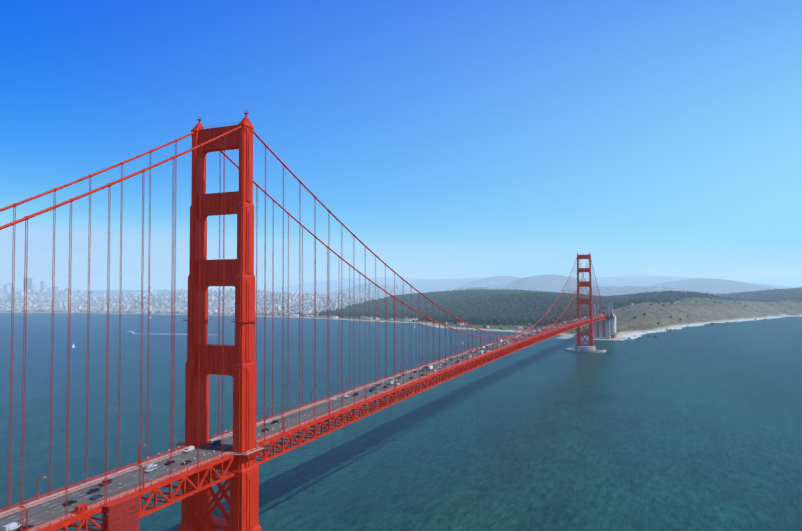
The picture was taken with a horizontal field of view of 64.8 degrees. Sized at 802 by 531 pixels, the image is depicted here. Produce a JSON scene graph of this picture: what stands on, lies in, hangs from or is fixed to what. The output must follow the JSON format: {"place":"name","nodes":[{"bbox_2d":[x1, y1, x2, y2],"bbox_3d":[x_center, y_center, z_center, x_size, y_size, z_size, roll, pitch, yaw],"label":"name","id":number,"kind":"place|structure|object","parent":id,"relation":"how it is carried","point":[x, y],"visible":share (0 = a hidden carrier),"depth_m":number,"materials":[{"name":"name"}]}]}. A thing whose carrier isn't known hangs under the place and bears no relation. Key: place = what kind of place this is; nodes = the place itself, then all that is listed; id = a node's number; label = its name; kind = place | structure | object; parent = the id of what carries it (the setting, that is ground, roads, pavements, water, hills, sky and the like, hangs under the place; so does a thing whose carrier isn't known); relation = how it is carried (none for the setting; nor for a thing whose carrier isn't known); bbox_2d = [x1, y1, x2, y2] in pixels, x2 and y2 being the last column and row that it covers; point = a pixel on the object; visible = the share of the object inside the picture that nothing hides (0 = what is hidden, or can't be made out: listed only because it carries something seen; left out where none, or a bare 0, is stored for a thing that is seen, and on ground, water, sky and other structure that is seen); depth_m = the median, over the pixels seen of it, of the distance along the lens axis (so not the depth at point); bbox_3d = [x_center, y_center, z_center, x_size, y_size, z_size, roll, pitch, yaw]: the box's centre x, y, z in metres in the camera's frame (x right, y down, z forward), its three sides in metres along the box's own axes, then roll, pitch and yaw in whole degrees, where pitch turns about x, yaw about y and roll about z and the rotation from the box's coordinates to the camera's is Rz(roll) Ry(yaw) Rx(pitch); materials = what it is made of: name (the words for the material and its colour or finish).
{"place":"outdoors","nodes":[
{"label":"outdoors","id":0,"kind":"place"},
{"bbox_2d":[0,290,801,530],"bbox_3d":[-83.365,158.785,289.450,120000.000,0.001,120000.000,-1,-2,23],"label":"sea","id":1,"kind":"structure","parent":0,"point":[683,429],"depth_m":681.07,"materials":[{"name":"liquid"}]},
{"bbox_2d":[178,110,261,530],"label":"tower","id":2,"kind":"structure","parent":1,"relation":"in","point":[236,362],"depth_m":290.60,"materials":[{"name":"metal"}]},
{"bbox_2d":[0,126,605,338],"bbox_3d":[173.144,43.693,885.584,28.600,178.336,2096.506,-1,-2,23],"label":"cables","id":3,"kind":"object","parent":2,"relation":"on","point":[118,181],"visible":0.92,"depth_m":280.14,"materials":[{"name":"red metal"}]},
{"bbox_2d":[8,136,604,530],"bbox_3d":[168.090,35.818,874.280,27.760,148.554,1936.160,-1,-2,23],"label":"suspender ropes","id":4,"kind":"object","parent":3,"relation":"attached to","point":[581,288],"visible":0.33,"depth_m":274.35,"materials":[{"name":"red metal"}]},
{"bbox_2d":[0,312,613,530],"bbox_3d":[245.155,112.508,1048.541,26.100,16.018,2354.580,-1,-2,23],"label":"bridge roadway","id":5,"kind":"structure","parent":4,"relation":"hanging from","point":[43,511],"depth_m":270.23,"materials":[{"name":"grey asphalt"}]},
{"bbox_2d":[2,522,21,530],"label":"van","id":6,"kind":"object","parent":5,"relation":"on","point":[11,526],"visible":0.81,"depth_m":194.76,"materials":[{"name":"paint"}]},
{"bbox_2d":[17,524,33,530],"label":"sedan","id":7,"kind":"object","parent":5,"relation":"on","point":[24,526],"visible":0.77,"depth_m":195.62,"materials":[{"name":"paint"}]},
{"bbox_2d":[63,500,77,505],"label":"sedan","id":8,"kind":"object","parent":5,"relation":"on","point":[71,501],"visible":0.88,"depth_m":217.60,"materials":[{"name":"paint"}]},
{"bbox_2d":[87,488,99,493],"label":"sedan","id":9,"kind":"object","parent":5,"relation":"on","point":[91,490],"visible":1,"depth_m":229.78,"materials":[{"name":"paint"}]},
{"bbox_2d":[90,494,103,499],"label":"sedan","id":10,"kind":"object","parent":5,"relation":"on","point":[95,496],"visible":1,"depth_m":223.19,"materials":[{"name":"paint"}]},
{"bbox_2d":[99,478,111,485],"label":"car","id":11,"kind":"object","parent":5,"relation":"on","point":[108,481],"visible":0.83,"depth_m":238.55,"materials":[{"name":"paint"}]},
{"bbox_2d":[74,494,139,530],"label":"bridge pier","id":12,"kind":"structure","parent":5,"relation":"on","point":[127,506],"depth_m":219.31,"materials":[{"name":"red metal"}]},
{"bbox_2d":[144,466,156,472],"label":"suv","id":13,"kind":"object","parent":5,"relation":"on","point":[150,468],"visible":0.96,"depth_m":254.53,"materials":[{"name":"paint"}]},
{"bbox_2d":[182,460,191,464],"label":"sedan","id":14,"kind":"object","parent":5,"relation":"on","point":[187,461],"visible":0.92,"depth_m":264.56,"materials":[{"name":"paint"}]},
{"bbox_2d":[183,445,194,452],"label":"van","id":15,"kind":"object","parent":5,"relation":"on","point":[189,448],"visible":1,"depth_m":283.49,"materials":[{"name":"paint"}]},
{"bbox_2d":[211,439,220,444],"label":"suv","id":16,"kind":"object","parent":5,"relation":"on","point":[215,442],"visible":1,"depth_m":296.07,"materials":[{"name":"paint"}]},
{"bbox_2d":[0,312,615,530],"bbox_3d":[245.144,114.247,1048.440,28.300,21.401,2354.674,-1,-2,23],"label":"truss and railings","id":17,"kind":"object","parent":5,"relation":"attached to","point":[85,517],"visible":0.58,"depth_m":320.13,"materials":[{"name":"red metal"}]},
{"bbox_2d":[17,310,614,530],"bbox_3d":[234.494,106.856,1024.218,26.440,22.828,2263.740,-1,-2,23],"label":"street lamps","id":18,"kind":"object","parent":5,"relation":"on","point":[258,434],"visible":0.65,"depth_m":302.84,"materials":[{"name":"red metal"}]},
{"bbox_2d":[177,318,593,458],"bbox_3d":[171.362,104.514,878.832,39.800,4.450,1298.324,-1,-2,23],"label":"tower walkways","id":19,"kind":"structure","parent":5,"relation":"on","point":[253,452],"depth_m":284.54,"materials":[{"name":"red metal"}]},
{"bbox_2d":[576,253,593,346],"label":"tower","id":20,"kind":"structure","parent":1,"relation":"in","point":[589,303],"depth_m":1462.26,"materials":[{"name":"metal"}]},
{"bbox_2d":[592,303,626,338],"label":"concrete pylons","id":21,"kind":"object","parent":1,"relation":"in","point":[610,323],"visible":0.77,"depth_m":1776.37,"materials":[{"name":"concrete"}]},
{"bbox_2d":[597,313,614,336],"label":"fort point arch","id":22,"kind":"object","parent":21,"relation":"on","point":[603,328],"visible":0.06,"depth_m":1778.60,"materials":[{"name":"grey concrete"}]},
{"bbox_2d":[627,319,767,338],"bbox_3d":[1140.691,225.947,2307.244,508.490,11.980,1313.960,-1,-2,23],"label":"shoreline rocks","id":23,"kind":"object","parent":1,"relation":"in","point":[687,326],"visible":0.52,"depth_m":2142.49,"materials":[{"name":"grey stone"}]},
{"bbox_2d":[621,316,801,338],"bbox_3d":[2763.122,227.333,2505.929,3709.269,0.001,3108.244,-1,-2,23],"label":"beach","id":24,"kind":"structure","parent":1,"relation":"on","point":[632,336],"depth_m":2363.22,"materials":[{"name":"beige sand"}]},
{"bbox_2d":[0,274,801,336],"bbox_3d":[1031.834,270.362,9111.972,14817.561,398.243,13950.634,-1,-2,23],"label":"hills","id":25,"kind":"structure","parent":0,"point":[704,310],"depth_m":5750.44,"materials":[{"name":"green plant"}]},
{"bbox_2d":[0,278,511,314],"bbox_3d":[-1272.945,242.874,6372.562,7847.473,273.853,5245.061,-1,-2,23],"label":"city buildings","id":26,"kind":"structure","parent":25,"relation":"on","point":[36,298],"depth_m":4809.13,"materials":[{"name":"grey concrete"}]},
{"bbox_2d":[8,303,632,327],"bbox_3d":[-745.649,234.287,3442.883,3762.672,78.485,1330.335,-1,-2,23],"label":"presidio buildings","id":27,"kind":"structure","parent":25,"relation":"on","point":[361,317],"depth_m":3049.04,"materials":[{"name":"white"}]},
{"bbox_2d":[0,278,801,332],"bbox_3d":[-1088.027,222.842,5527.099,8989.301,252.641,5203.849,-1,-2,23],"label":"scattered trees","id":28,"kind":"object","parent":25,"relation":"on","point":[528,325],"visible":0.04,"depth_m":3568.25,"materials":[{"name":"green plant"}]},
{"bbox_2d":[318,287,801,325],"bbox_3d":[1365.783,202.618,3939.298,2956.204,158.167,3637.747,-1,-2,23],"label":"forest","id":29,"kind":"object","parent":25,"relation":"on","point":[475,306],"visible":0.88,"depth_m":3160.22,"materials":[{"name":"green plant"}]},
{"bbox_2d":[555,331,625,341],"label":"ground","id":30,"kind":"structure","parent":25,"relation":"on","point":[612,336],"depth_m":1785.78,"materials":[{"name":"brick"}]},
{"bbox_2d":[0,0,801,290],"label":"sky","id":31,"kind":"structure","parent":0,"point":[453,139],"materials":[{"name":"blue"}]},
{"bbox_2d":[564,345,605,352],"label":"tower pier","id":32,"kind":"structure","parent":0,"point":[585,349],"depth_m":1450.80,"materials":[{"name":"grey concrete"}]}
]}

